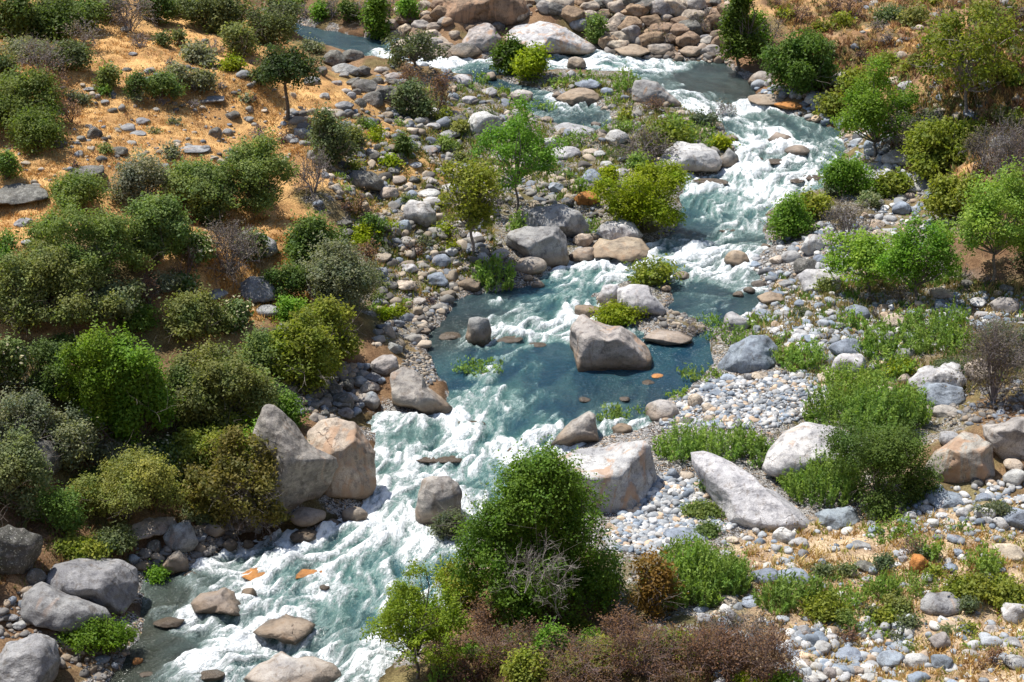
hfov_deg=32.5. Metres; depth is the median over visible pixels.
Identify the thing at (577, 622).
shrub
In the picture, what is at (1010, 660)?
boulder
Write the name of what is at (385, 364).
boulder
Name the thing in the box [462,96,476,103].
rock
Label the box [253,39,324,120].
oak tree
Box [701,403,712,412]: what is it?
rock
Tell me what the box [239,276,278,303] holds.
boulder
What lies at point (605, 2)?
bedrock block
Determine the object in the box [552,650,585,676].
shrub
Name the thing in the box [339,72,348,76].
rock
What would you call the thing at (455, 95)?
rock
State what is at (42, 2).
shrub
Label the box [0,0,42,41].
shrub
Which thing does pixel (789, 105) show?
boulder
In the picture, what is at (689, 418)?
rock
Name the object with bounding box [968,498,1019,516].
shrub
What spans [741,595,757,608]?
boulder
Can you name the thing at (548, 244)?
boulder
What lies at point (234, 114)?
rock
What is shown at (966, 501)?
rock
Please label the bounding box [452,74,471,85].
boulder
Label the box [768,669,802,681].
shrub
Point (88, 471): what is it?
shrub
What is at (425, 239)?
shrub
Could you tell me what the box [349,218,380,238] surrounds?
shrub
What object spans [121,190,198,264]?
shrub
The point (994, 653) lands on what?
shrub
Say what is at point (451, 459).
boulder
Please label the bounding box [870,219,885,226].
rock
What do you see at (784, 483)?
willow scrub
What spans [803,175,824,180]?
boulder
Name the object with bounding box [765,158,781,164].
boulder
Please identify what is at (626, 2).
bedrock block
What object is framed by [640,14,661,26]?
bedrock block
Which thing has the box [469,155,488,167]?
shrub
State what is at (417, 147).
shrub
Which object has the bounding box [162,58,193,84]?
shrub
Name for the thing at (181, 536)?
boulder
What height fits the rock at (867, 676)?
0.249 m
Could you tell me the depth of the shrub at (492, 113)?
104.24 m
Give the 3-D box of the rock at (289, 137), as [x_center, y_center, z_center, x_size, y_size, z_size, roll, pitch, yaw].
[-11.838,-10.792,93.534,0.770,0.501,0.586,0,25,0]
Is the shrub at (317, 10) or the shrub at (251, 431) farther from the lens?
the shrub at (317, 10)
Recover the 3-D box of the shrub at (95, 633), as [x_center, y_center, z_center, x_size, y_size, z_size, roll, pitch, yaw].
[-14.008,10.016,59.187,2.810,1.524,2.477,0,25,0]
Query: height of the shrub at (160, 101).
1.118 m
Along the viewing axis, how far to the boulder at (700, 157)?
100.62 m
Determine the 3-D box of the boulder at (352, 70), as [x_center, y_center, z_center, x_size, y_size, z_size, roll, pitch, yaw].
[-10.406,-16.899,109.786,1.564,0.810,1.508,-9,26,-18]
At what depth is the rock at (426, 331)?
81.91 m
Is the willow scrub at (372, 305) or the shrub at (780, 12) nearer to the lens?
the willow scrub at (372, 305)
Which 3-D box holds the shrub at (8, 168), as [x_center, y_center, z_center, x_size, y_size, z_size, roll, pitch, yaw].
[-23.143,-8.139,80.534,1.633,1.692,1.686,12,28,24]
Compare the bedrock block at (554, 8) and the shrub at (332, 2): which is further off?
the shrub at (332, 2)
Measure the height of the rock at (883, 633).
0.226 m
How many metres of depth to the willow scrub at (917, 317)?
79.37 m
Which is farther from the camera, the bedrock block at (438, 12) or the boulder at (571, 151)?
the bedrock block at (438, 12)
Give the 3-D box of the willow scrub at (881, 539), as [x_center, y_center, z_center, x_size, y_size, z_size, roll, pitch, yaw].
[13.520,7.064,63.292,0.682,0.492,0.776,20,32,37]
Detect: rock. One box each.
[8,614,17,621]
[12,620,26,629]
[52,141,66,148]
[66,643,77,650]
[76,135,85,140]
[83,87,94,90]
[87,126,102,138]
[90,648,98,654]
[95,155,107,161]
[100,100,108,103]
[107,107,117,112]
[120,124,135,131]
[121,27,129,32]
[122,67,131,71]
[127,554,139,563]
[130,130,146,135]
[132,657,142,664]
[134,561,150,570]
[136,117,149,124]
[139,671,152,676]
[146,540,161,552]
[194,528,203,535]
[200,145,210,152]
[208,127,221,138]
[222,128,232,135]
[222,535,230,540]
[222,538,237,551]
[225,110,240,119]
[233,520,242,530]
[235,70,249,78]
[241,588,256,595]
[243,116,253,121]
[243,540,253,548]
[283,134,296,141]
[289,138,298,142]
[294,128,309,138]
[298,385,310,392]
[298,396,307,406]
[309,388,322,398]
[312,200,322,206]
[317,66,327,75]
[319,93,329,98]
[319,584,329,590]
[320,410,329,417]
[323,393,332,402]
[328,407,337,412]
[328,519,341,524]
[332,80,341,85]
[338,407,353,418]
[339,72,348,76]
[342,88,351,93]
[343,175,350,181]
[347,92,356,99]
[349,392,358,402]
[352,88,360,94]
[354,98,366,107]
[366,148,375,155]
[368,151,381,161]
[371,77,383,83]
[373,144,380,149]
[374,67,385,72]
[377,377,385,383]
[384,146,391,151]
[386,79,399,84]
[388,167,399,174]
[388,342,402,353]
[390,176,405,183]
[399,220,411,229]
[400,264,418,272]
[407,190,417,197]
[408,176,419,182]
[409,135,419,140]
[409,162,421,167]
[411,297,425,304]
[414,117,425,123]
[416,0,430,10]
[421,328,430,334]
[423,177,436,184]
[425,254,431,260]
[426,123,440,129]
[442,17,452,26]
[445,247,457,255]
[448,93,459,99]
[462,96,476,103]
[464,24,474,30]
[466,232,481,236]
[477,252,488,261]
[482,87,496,96]
[485,72,496,80]
[492,22,504,30]
[524,275,532,280]
[532,280,544,287]
[541,116,553,122]
[544,137,556,146]
[548,182,563,192]
[552,91,560,97]
[565,70,575,77]
[579,397,590,402]
[591,122,600,125]
[594,150,605,156]
[600,87,613,94]
[600,161,611,166]
[616,168,628,175]
[619,396,629,401]
[642,379,654,384]
[652,373,662,378]
[660,285,670,291]
[667,468,679,478]
[675,271,688,279]
[679,417,693,423]
[680,471,694,479]
[687,393,702,406]
[693,606,708,612]
[697,613,712,624]
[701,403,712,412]
[702,383,717,391]
[703,415,713,420]
[705,44,720,53]
[709,389,722,395]
[720,373,734,380]
[725,134,737,140]
[726,536,738,542]
[732,291,743,296]
[742,535,754,540]
[743,287,754,293]
[743,373,753,379]
[751,280,765,286]
[752,372,767,379]
[752,528,759,534]
[763,79,772,86]
[769,255,782,263]
[769,326,782,333]
[773,311,788,316]
[777,379,787,383]
[778,280,794,287]
[786,651,798,658]
[790,178,804,182]
[794,299,804,307]
[795,372,805,378]
[796,625,811,634]
[802,89,811,97]
[803,659,812,666]
[813,254,826,263]
[813,302,823,309]
[823,667,835,678]
[825,309,835,315]
[825,632,838,639]
[830,546,839,551]
[851,569,857,577]
[853,666,863,673]
[861,576,872,582]
[861,673,874,681]
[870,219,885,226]
[873,629,885,635]
[878,199,884,206]
[883,215,896,221]
[884,331,893,339]
[887,76,897,84]
[894,197,906,201]
[896,51,907,61]
[897,373,909,383]
[898,555,908,561]
[902,511,916,518]
[904,192,915,197]
[920,505,934,512]
[921,574,932,581]
[927,518,938,526]
[941,218,954,225]
[942,562,957,571]
[946,534,960,542]
[953,549,963,555]
[955,507,968,516]
[960,280,973,287]
[962,498,972,504]
[970,297,987,306]
[970,478,983,486]
[974,311,987,318]
[975,492,990,501]
[980,507,995,518]
[993,517,1009,529]
[999,284,1013,292]
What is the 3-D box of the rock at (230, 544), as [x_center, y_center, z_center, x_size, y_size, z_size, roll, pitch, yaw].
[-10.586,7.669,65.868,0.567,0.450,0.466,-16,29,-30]
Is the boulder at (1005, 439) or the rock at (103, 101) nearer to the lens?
the boulder at (1005, 439)
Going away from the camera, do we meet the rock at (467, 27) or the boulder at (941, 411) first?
the boulder at (941, 411)
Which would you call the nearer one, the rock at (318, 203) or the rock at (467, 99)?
the rock at (318, 203)
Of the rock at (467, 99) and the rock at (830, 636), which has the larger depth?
the rock at (467, 99)
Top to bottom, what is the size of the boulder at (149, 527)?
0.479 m
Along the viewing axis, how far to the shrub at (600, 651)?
56.15 m
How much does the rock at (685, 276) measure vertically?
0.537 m
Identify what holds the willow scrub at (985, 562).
on the ground at (370, 320)
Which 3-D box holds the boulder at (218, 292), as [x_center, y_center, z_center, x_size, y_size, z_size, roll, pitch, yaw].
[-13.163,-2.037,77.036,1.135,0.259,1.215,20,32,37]
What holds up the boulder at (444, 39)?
on the ground at (370, 320)
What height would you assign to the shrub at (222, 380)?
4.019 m
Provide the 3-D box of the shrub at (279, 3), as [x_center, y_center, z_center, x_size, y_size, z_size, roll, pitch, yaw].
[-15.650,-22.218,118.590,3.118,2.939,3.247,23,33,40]
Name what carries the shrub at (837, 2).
on the ground at (370, 320)
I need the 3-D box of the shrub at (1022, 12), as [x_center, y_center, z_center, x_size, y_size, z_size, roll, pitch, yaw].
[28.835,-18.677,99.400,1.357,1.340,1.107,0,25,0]
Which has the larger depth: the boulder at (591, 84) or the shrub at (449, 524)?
the boulder at (591, 84)
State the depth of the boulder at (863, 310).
81.71 m
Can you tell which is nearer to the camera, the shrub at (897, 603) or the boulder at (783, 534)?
the shrub at (897, 603)
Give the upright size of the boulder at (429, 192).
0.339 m
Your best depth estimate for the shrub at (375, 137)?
95.96 m
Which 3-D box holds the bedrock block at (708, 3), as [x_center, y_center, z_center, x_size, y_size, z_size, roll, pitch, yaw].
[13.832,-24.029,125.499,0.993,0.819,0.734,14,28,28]
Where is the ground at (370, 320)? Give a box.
[0,0,1023,681]
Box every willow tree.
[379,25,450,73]
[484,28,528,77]
[752,16,840,94]
[927,155,1023,284]
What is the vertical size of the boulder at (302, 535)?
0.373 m
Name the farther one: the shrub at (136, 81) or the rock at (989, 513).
the shrub at (136, 81)
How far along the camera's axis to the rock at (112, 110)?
90.41 m
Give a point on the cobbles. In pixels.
(650, 526)
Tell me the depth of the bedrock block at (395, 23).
125.77 m
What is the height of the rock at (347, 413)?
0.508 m
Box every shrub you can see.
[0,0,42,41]
[0,33,61,61]
[0,48,10,67]
[0,51,20,75]
[0,60,69,132]
[0,146,25,181]
[0,220,25,270]
[0,235,127,331]
[0,249,69,333]
[0,329,40,393]
[0,342,7,376]
[0,378,69,446]
[0,409,57,525]
[1,100,70,157]
[6,0,81,43]
[9,31,73,77]
[18,186,158,283]
[18,334,80,408]
[20,480,93,536]
[27,59,72,96]
[28,332,81,351]
[32,37,101,71]
[33,0,76,10]
[34,397,111,472]
[44,161,112,212]
[44,525,112,560]
[48,96,86,123]
[54,608,140,655]
[56,12,108,51]
[61,87,84,102]
[63,431,196,521]
[63,463,116,491]
[66,153,83,167]
[67,0,111,34]
[69,90,95,106]
[73,269,160,327]
[83,436,130,466]
[87,0,132,19]
[88,519,145,556]
[91,59,122,89]
[93,80,112,97]
[95,142,114,154]
[99,0,165,33]
[104,142,175,210]
[112,429,192,486]
[114,297,162,334]
[120,65,150,97]
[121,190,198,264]
[125,90,146,103]
[127,27,152,47]
[136,273,161,304]
[137,0,179,25]
[139,66,190,100]
[143,121,167,133]
[143,559,172,584]
[144,270,185,295]
[148,27,176,48]
[153,283,235,346]
[156,93,175,105]
[156,154,243,220]
[159,138,183,159]
[160,53,177,65]
[161,114,184,125]
[161,335,289,433]
[161,420,253,478]
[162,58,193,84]
[162,358,199,400]
[165,243,202,276]
[165,268,203,293]
[168,0,186,17]
[169,25,195,46]
[170,423,293,527]
[174,501,217,524]
[175,0,217,28]
[175,225,217,267]
[177,37,222,68]
[183,96,200,107]
[184,65,219,95]
[191,191,233,228]
[193,211,265,288]
[198,458,295,549]
[200,0,262,34]
[203,451,259,509]
[205,403,258,431]
[207,34,226,54]
[210,49,252,72]
[213,18,260,58]
[215,77,225,89]
[216,293,254,335]
[219,126,324,220]
[225,310,281,374]
[225,351,265,371]
[232,90,255,103]
[234,223,274,264]
[235,367,293,417]
[235,412,258,462]
[244,0,298,46]
[244,120,267,137]
[245,60,268,84]
[256,0,306,30]
[257,325,276,333]
[258,256,312,301]
[260,305,347,397]
[268,292,314,322]
[274,129,298,144]
[274,207,349,269]
[276,382,311,427]
[285,144,334,200]
[288,293,363,358]
[293,230,406,312]
[297,1,309,18]
[297,32,316,48]
[301,0,330,21]
[301,40,325,53]
[304,96,364,168]
[324,0,338,20]
[333,0,363,22]
[337,197,357,214]
[341,155,366,169]
[343,121,371,147]
[349,111,371,127]
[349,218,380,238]
[349,232,374,248]
[350,190,382,217]
[351,238,383,270]
[356,210,390,235]
[356,255,374,308]
[358,117,382,131]
[365,130,389,142]
[368,124,388,136]
[368,289,387,302]
[372,233,386,245]
[373,304,401,320]
[375,243,396,253]
[377,148,407,170]
[384,76,443,119]
[385,218,403,230]
[390,129,418,158]
[392,0,426,21]
[392,302,409,317]
[393,188,418,205]
[397,57,428,84]
[412,140,423,152]
[413,599,441,620]
[415,232,436,248]
[426,292,440,304]
[426,505,468,542]
[426,601,470,652]
[427,69,454,110]
[427,131,467,151]
[427,553,490,610]
[430,222,455,234]
[434,103,456,120]
[437,652,494,681]
[442,238,461,249]
[450,115,472,133]
[450,148,470,162]
[458,637,483,661]
[459,583,523,637]
[465,612,550,676]
[465,625,487,646]
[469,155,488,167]
[476,640,510,670]
[480,107,498,114]
[499,641,562,681]
[503,625,533,648]
[508,39,554,82]
[523,625,633,681]
[528,615,569,664]
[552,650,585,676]
[558,167,576,179]
[560,610,595,633]
[572,624,602,653]
[577,631,636,678]
[581,11,611,44]
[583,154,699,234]
[589,294,651,327]
[590,593,648,648]
[591,606,693,681]
[593,6,617,19]
[594,163,622,187]
[597,572,629,603]
[607,114,678,161]
[612,105,635,120]
[622,253,688,288]
[623,545,688,621]
[624,148,652,171]
[624,646,649,664]
[630,625,686,667]
[633,94,669,112]
[636,18,673,43]
[636,113,700,155]
[660,611,764,681]
[668,625,696,660]
[678,498,725,522]
[679,317,704,335]
[685,4,719,33]
[685,106,723,126]
[687,518,725,539]
[693,479,710,497]
[701,602,784,659]
[705,98,737,116]
[707,132,740,151]
[722,609,802,681]
[730,669,762,681]
[748,6,776,52]
[750,189,819,241]
[763,19,786,45]
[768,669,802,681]
[769,0,784,5]
[773,3,795,18]
[784,185,836,219]
[787,2,815,24]
[791,304,812,317]
[796,587,856,630]
[803,561,835,580]
[809,17,837,31]
[809,271,839,293]
[811,87,848,122]
[815,413,950,521]
[816,135,882,196]
[816,190,883,245]
[820,0,846,12]
[822,182,842,196]
[827,37,838,56]
[829,10,857,29]
[829,605,864,638]
[831,59,872,94]
[833,560,861,579]
[837,624,864,642]
[839,0,865,18]
[852,187,882,209]
[855,45,869,61]
[856,284,894,303]
[862,600,878,617]
[863,172,888,198]
[864,17,894,32]
[864,599,900,625]
[867,49,900,69]
[868,1,905,23]
[868,304,881,319]
[870,548,897,573]
[871,31,894,48]
[873,163,916,199]
[873,590,916,614]
[876,102,947,155]
[877,281,912,304]
[881,357,918,377]
[887,628,903,641]
[893,3,932,25]
[894,58,914,74]
[894,611,926,633]
[895,114,990,183]
[897,533,924,555]
[897,639,919,652]
[900,17,918,26]
[902,52,920,68]
[912,540,930,559]
[914,0,945,6]
[915,168,984,220]
[917,101,945,127]
[921,561,949,580]
[929,3,961,17]
[929,354,964,373]
[937,567,997,603]
[937,618,957,637]
[942,302,1023,411]
[955,310,1014,355]
[956,116,1007,172]
[956,263,973,279]
[956,591,983,616]
[957,619,980,637]
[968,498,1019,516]
[970,100,1023,188]
[972,637,1010,671]
[973,0,997,17]
[973,271,994,285]
[981,575,1023,612]
[982,315,1023,362]
[986,102,1012,126]
[986,561,1021,585]
[990,4,1006,23]
[998,71,1023,86]
[1000,106,1023,133]
[1005,46,1021,55]
[1008,245,1023,270]
[1009,6,1023,22]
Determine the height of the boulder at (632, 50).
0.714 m
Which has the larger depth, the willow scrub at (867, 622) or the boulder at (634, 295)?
the boulder at (634, 295)
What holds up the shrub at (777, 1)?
on the ground at (370, 320)
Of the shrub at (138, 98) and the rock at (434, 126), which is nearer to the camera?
the shrub at (138, 98)
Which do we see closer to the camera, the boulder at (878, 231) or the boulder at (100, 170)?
the boulder at (100, 170)
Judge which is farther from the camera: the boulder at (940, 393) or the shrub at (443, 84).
the shrub at (443, 84)
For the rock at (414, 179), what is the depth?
93.27 m
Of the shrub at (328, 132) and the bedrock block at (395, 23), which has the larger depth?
the bedrock block at (395, 23)
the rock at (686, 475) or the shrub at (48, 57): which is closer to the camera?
the rock at (686, 475)
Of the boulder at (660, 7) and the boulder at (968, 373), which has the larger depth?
the boulder at (660, 7)
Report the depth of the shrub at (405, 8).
125.60 m
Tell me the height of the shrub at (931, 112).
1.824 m
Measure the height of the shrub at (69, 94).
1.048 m
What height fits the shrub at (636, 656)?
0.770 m
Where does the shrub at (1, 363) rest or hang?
on the ground at (370, 320)
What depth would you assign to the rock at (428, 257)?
87.79 m
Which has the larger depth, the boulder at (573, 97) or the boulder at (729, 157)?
the boulder at (573, 97)
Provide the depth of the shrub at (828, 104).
108.40 m
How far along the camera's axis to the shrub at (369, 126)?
97.89 m
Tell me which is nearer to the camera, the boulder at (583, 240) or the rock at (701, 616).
the rock at (701, 616)
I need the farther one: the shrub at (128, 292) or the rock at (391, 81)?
the rock at (391, 81)
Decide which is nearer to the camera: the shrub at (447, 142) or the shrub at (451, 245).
the shrub at (451, 245)
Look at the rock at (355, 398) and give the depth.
75.06 m
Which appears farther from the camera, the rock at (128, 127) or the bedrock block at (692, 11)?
the bedrock block at (692, 11)
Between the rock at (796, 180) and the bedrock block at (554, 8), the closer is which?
the rock at (796, 180)
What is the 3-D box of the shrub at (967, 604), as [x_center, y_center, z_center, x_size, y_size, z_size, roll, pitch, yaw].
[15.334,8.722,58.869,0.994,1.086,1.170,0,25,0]
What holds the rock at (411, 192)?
on the ground at (370, 320)
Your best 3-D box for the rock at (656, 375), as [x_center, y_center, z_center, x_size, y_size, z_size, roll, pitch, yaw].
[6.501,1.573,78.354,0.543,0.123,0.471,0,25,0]
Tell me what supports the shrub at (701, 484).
on the ground at (370, 320)
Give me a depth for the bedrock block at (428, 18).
124.22 m
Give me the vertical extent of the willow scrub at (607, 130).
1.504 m
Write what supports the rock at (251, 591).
in the river water
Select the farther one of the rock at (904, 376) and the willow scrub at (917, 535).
the rock at (904, 376)
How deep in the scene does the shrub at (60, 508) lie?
62.65 m
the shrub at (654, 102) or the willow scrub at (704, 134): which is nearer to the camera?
the willow scrub at (704, 134)
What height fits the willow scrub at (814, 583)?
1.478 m
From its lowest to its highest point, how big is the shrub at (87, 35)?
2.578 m
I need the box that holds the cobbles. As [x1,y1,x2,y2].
[0,0,1023,681]
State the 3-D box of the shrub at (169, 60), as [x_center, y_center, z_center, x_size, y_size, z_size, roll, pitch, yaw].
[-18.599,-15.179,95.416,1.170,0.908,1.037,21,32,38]
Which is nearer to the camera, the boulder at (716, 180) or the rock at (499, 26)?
the boulder at (716, 180)
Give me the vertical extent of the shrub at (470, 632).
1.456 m
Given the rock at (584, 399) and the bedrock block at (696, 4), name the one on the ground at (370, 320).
the bedrock block at (696, 4)
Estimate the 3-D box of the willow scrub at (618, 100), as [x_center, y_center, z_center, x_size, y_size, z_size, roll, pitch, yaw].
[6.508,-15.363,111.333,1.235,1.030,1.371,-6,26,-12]
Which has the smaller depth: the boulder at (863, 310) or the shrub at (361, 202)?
the boulder at (863, 310)
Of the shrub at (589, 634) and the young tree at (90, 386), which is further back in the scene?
the young tree at (90, 386)
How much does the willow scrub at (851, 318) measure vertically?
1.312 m
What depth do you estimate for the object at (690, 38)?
121.43 m
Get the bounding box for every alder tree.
[348,0,395,39]
[430,435,631,633]
[711,0,777,71]
[830,46,924,156]
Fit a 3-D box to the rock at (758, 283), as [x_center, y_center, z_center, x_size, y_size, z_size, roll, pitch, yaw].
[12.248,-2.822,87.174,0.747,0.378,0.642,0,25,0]
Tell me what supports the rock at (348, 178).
on the ground at (370, 320)
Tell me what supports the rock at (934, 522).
on the ground at (370, 320)
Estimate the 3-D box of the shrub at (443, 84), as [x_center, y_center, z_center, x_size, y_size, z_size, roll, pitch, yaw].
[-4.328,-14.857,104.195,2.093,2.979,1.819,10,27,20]
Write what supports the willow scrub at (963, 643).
on the ground at (370, 320)
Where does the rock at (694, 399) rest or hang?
on the ground at (370, 320)
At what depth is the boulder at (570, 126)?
105.80 m
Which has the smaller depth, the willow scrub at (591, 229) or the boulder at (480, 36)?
the willow scrub at (591, 229)
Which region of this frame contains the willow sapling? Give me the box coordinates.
[431,152,510,254]
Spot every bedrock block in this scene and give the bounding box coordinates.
[328,383,342,395]
[332,401,350,408]
[338,378,354,391]
[346,77,360,84]
[353,376,366,386]
[357,65,370,75]
[360,380,379,392]
[364,372,380,382]
[385,19,399,29]
[390,30,405,38]
[394,14,416,24]
[396,23,411,34]
[409,27,426,35]
[411,20,428,28]
[420,10,430,16]
[420,14,434,22]
[425,29,441,36]
[426,22,441,29]
[428,37,442,45]
[429,0,442,9]
[429,5,446,19]
[436,42,453,50]
[437,17,446,25]
[448,30,459,38]
[525,0,534,4]
[547,2,563,15]
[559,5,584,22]
[574,0,592,5]
[585,10,599,18]
[594,0,606,7]
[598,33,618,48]
[599,9,611,17]
[601,0,612,7]
[603,23,620,31]
[607,0,625,13]
[608,12,624,25]
[610,31,629,41]
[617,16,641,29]
[620,9,632,15]
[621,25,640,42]
[622,0,640,4]
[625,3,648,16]
[634,0,653,12]
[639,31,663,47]
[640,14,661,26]
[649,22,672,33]
[661,13,672,21]
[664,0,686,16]
[664,33,676,43]
[669,23,689,35]
[670,16,687,23]
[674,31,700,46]
[678,19,702,35]
[680,9,707,20]
[687,0,705,9]
[700,19,712,32]
[700,35,712,44]
[705,0,711,7]
[705,13,724,28]
[709,8,717,14]
[710,0,721,4]
[710,36,725,49]
[717,3,728,14]
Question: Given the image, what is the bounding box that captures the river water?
[110,23,845,681]
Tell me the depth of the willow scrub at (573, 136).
103.30 m
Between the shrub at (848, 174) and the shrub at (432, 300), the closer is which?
the shrub at (432, 300)
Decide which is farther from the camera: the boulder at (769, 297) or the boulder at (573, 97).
the boulder at (573, 97)
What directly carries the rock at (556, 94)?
on the ground at (370, 320)
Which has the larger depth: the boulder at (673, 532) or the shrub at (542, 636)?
the boulder at (673, 532)
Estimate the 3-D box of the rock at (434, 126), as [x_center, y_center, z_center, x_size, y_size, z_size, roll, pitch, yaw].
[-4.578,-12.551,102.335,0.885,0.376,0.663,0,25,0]
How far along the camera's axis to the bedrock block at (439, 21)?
123.22 m
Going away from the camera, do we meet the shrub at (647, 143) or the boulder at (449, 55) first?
the shrub at (647, 143)
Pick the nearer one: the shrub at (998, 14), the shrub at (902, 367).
the shrub at (902, 367)
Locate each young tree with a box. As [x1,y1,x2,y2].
[51,314,157,435]
[77,322,184,466]
[359,558,482,679]
[464,89,567,210]
[818,224,917,292]
[868,205,967,299]
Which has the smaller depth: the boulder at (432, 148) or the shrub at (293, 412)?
the shrub at (293, 412)
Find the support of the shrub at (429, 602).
on the ground at (370, 320)
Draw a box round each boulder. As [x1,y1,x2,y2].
[0,183,47,204]
[0,525,43,574]
[0,633,60,681]
[13,217,32,227]
[20,582,111,633]
[26,568,46,584]
[32,441,62,475]
[44,557,138,614]
[70,165,104,177]
[111,146,128,155]
[128,517,176,539]
[153,617,184,627]
[162,550,188,575]
[163,521,198,551]
[180,145,209,153]
[191,587,240,615]
[200,669,224,681]
[204,96,224,102]
[205,522,224,537]
[209,288,227,299]
[239,231,277,257]
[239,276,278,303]
[242,568,264,580]
[243,651,341,681]
[253,404,338,520]
[253,614,315,644]
[256,305,277,316]
[290,507,325,526]
[290,528,316,542]
[295,569,321,578]
[304,76,320,84]
[307,417,376,499]
[322,50,346,65]
[332,63,358,75]
[332,392,353,408]
[335,101,353,110]
[336,219,352,227]
[339,228,353,236]
[342,506,367,521]
[343,49,363,61]
[350,170,383,190]
[351,79,376,92]
[362,91,383,107]
[363,391,379,409]
[370,354,398,374]
[375,253,391,262]
[376,85,396,101]
[379,187,398,198]
[384,72,402,78]
[390,36,449,54]
[390,367,452,414]
[397,280,415,290]
[403,200,435,226]
[415,476,461,526]
[416,455,461,462]
[417,188,439,196]
[422,145,437,152]
[423,197,440,202]
[427,272,447,286]
[432,254,450,267]
[433,49,452,58]
[439,130,459,138]
[439,332,460,339]
[442,183,457,193]
[443,0,527,25]
[448,43,482,57]
[448,113,466,121]
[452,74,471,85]
[458,277,480,292]
[462,23,501,50]
[465,316,491,346]
[468,111,503,137]
[491,248,508,258]
[493,335,522,342]
[503,21,596,54]
[506,226,568,266]
[510,89,532,102]
[514,256,546,274]
[517,5,529,21]
[523,204,589,236]
[529,342,545,346]
[536,0,549,13]
[546,0,573,6]
[551,146,580,159]
[551,411,598,446]
[554,122,594,135]
[555,88,602,105]
[558,440,656,512]
[567,57,585,69]
[569,18,586,31]
[569,247,593,261]
[569,314,652,371]
[573,233,592,246]
[574,191,598,205]
[574,305,598,317]
[575,79,600,88]
[579,169,603,183]
[580,1,599,11]
[582,148,598,154]
[593,236,649,261]
[598,217,642,239]
[598,284,618,303]
[605,129,628,145]
[606,39,629,48]
[612,423,631,433]
[614,44,649,56]
[617,284,665,316]
[632,79,681,106]
[642,329,692,344]
[644,399,679,420]
[647,43,674,54]
[650,0,674,15]
[658,141,721,173]
[663,527,708,540]
[680,46,701,56]
[691,451,809,530]
[693,178,727,183]
[718,335,777,373]
[718,595,737,604]
[720,147,738,167]
[723,311,749,330]
[724,250,748,266]
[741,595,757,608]
[748,71,772,85]
[748,94,784,105]
[750,568,777,584]
[755,309,770,315]
[757,291,782,304]
[762,422,861,480]
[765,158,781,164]
[767,132,790,141]
[772,527,795,542]
[774,101,802,109]
[778,567,809,586]
[781,250,801,262]
[784,145,809,154]
[788,537,809,547]
[791,328,807,334]
[793,258,816,273]
[797,269,840,292]
[801,234,823,254]
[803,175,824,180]
[804,91,820,103]
[811,670,827,680]
[814,640,831,655]
[815,506,859,529]
[817,371,841,381]
[828,338,863,354]
[830,72,845,86]
[831,353,865,373]
[835,646,861,661]
[845,304,869,318]
[852,540,870,549]
[856,560,872,571]
[872,229,890,237]
[876,650,904,667]
[881,148,911,165]
[883,313,906,329]
[892,201,910,213]
[896,348,915,356]
[897,81,911,90]
[904,653,930,669]
[905,178,927,193]
[908,362,966,388]
[909,554,929,573]
[919,382,965,405]
[920,591,961,615]
[924,489,964,508]
[925,431,994,482]
[928,632,950,648]
[929,287,953,298]
[930,404,957,417]
[931,654,952,669]
[939,431,958,444]
[962,649,979,655]
[964,358,991,381]
[982,416,1023,458]
[983,625,1001,632]
[989,137,1009,151]
[989,297,1019,314]
[992,543,1023,561]
[1001,602,1023,625]
[1002,507,1023,529]
[1002,636,1021,647]
[1003,458,1023,469]
[1003,469,1023,485]
[1003,654,1023,670]
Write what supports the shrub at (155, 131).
on the ground at (370, 320)
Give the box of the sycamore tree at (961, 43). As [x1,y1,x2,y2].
[911,0,1023,119]
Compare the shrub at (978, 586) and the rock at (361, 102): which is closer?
the shrub at (978, 586)
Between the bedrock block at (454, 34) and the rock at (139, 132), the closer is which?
the rock at (139, 132)
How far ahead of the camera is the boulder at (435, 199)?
91.54 m
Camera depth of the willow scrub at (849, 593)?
59.53 m
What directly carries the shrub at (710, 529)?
on the ground at (370, 320)
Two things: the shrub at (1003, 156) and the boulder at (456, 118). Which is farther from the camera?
the boulder at (456, 118)
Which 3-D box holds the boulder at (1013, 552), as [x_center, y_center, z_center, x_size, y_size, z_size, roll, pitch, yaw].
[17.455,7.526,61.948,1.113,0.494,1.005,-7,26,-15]
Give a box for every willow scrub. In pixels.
[336,171,352,180]
[338,180,352,190]
[365,301,384,311]
[393,115,408,126]
[401,297,413,304]
[424,656,470,681]
[451,355,504,376]
[455,80,475,91]
[469,251,515,293]
[472,70,490,83]
[489,82,510,95]
[505,206,527,230]
[535,99,557,111]
[549,72,572,88]
[561,124,597,147]
[572,68,613,84]
[573,170,591,193]
[583,214,602,233]
[596,402,629,421]
[601,113,633,132]
[604,90,624,105]
[610,61,641,92]
[626,116,640,131]
[626,405,647,415]
[629,553,690,609]
[651,416,707,462]
[658,531,719,580]
[661,534,735,607]
[663,111,693,123]
[663,384,688,399]
[676,117,724,147]
[676,363,725,381]
[676,416,745,461]
[693,311,723,326]
[700,318,755,343]
[703,538,759,595]
[723,418,768,459]
[728,331,753,343]
[746,310,777,328]
[747,434,774,467]
[749,566,809,615]
[766,329,793,345]
[769,342,799,367]
[773,336,830,372]
[776,457,825,495]
[780,446,869,508]
[797,571,837,602]
[801,377,876,425]
[819,357,892,396]
[825,570,849,580]
[831,578,871,607]
[836,305,875,331]
[841,368,924,432]
[842,289,859,298]
[848,314,901,359]
[855,607,878,632]
[856,564,907,602]
[864,530,877,539]
[866,621,893,639]
[869,344,922,378]
[870,505,923,539]
[876,526,895,543]
[877,303,929,334]
[887,377,936,426]
[888,565,942,599]
[894,313,970,354]
[903,529,928,546]
[923,534,944,562]
[926,295,971,333]
[937,263,962,284]
[940,323,979,352]
[945,518,973,531]
[960,540,1005,575]
[960,638,981,648]

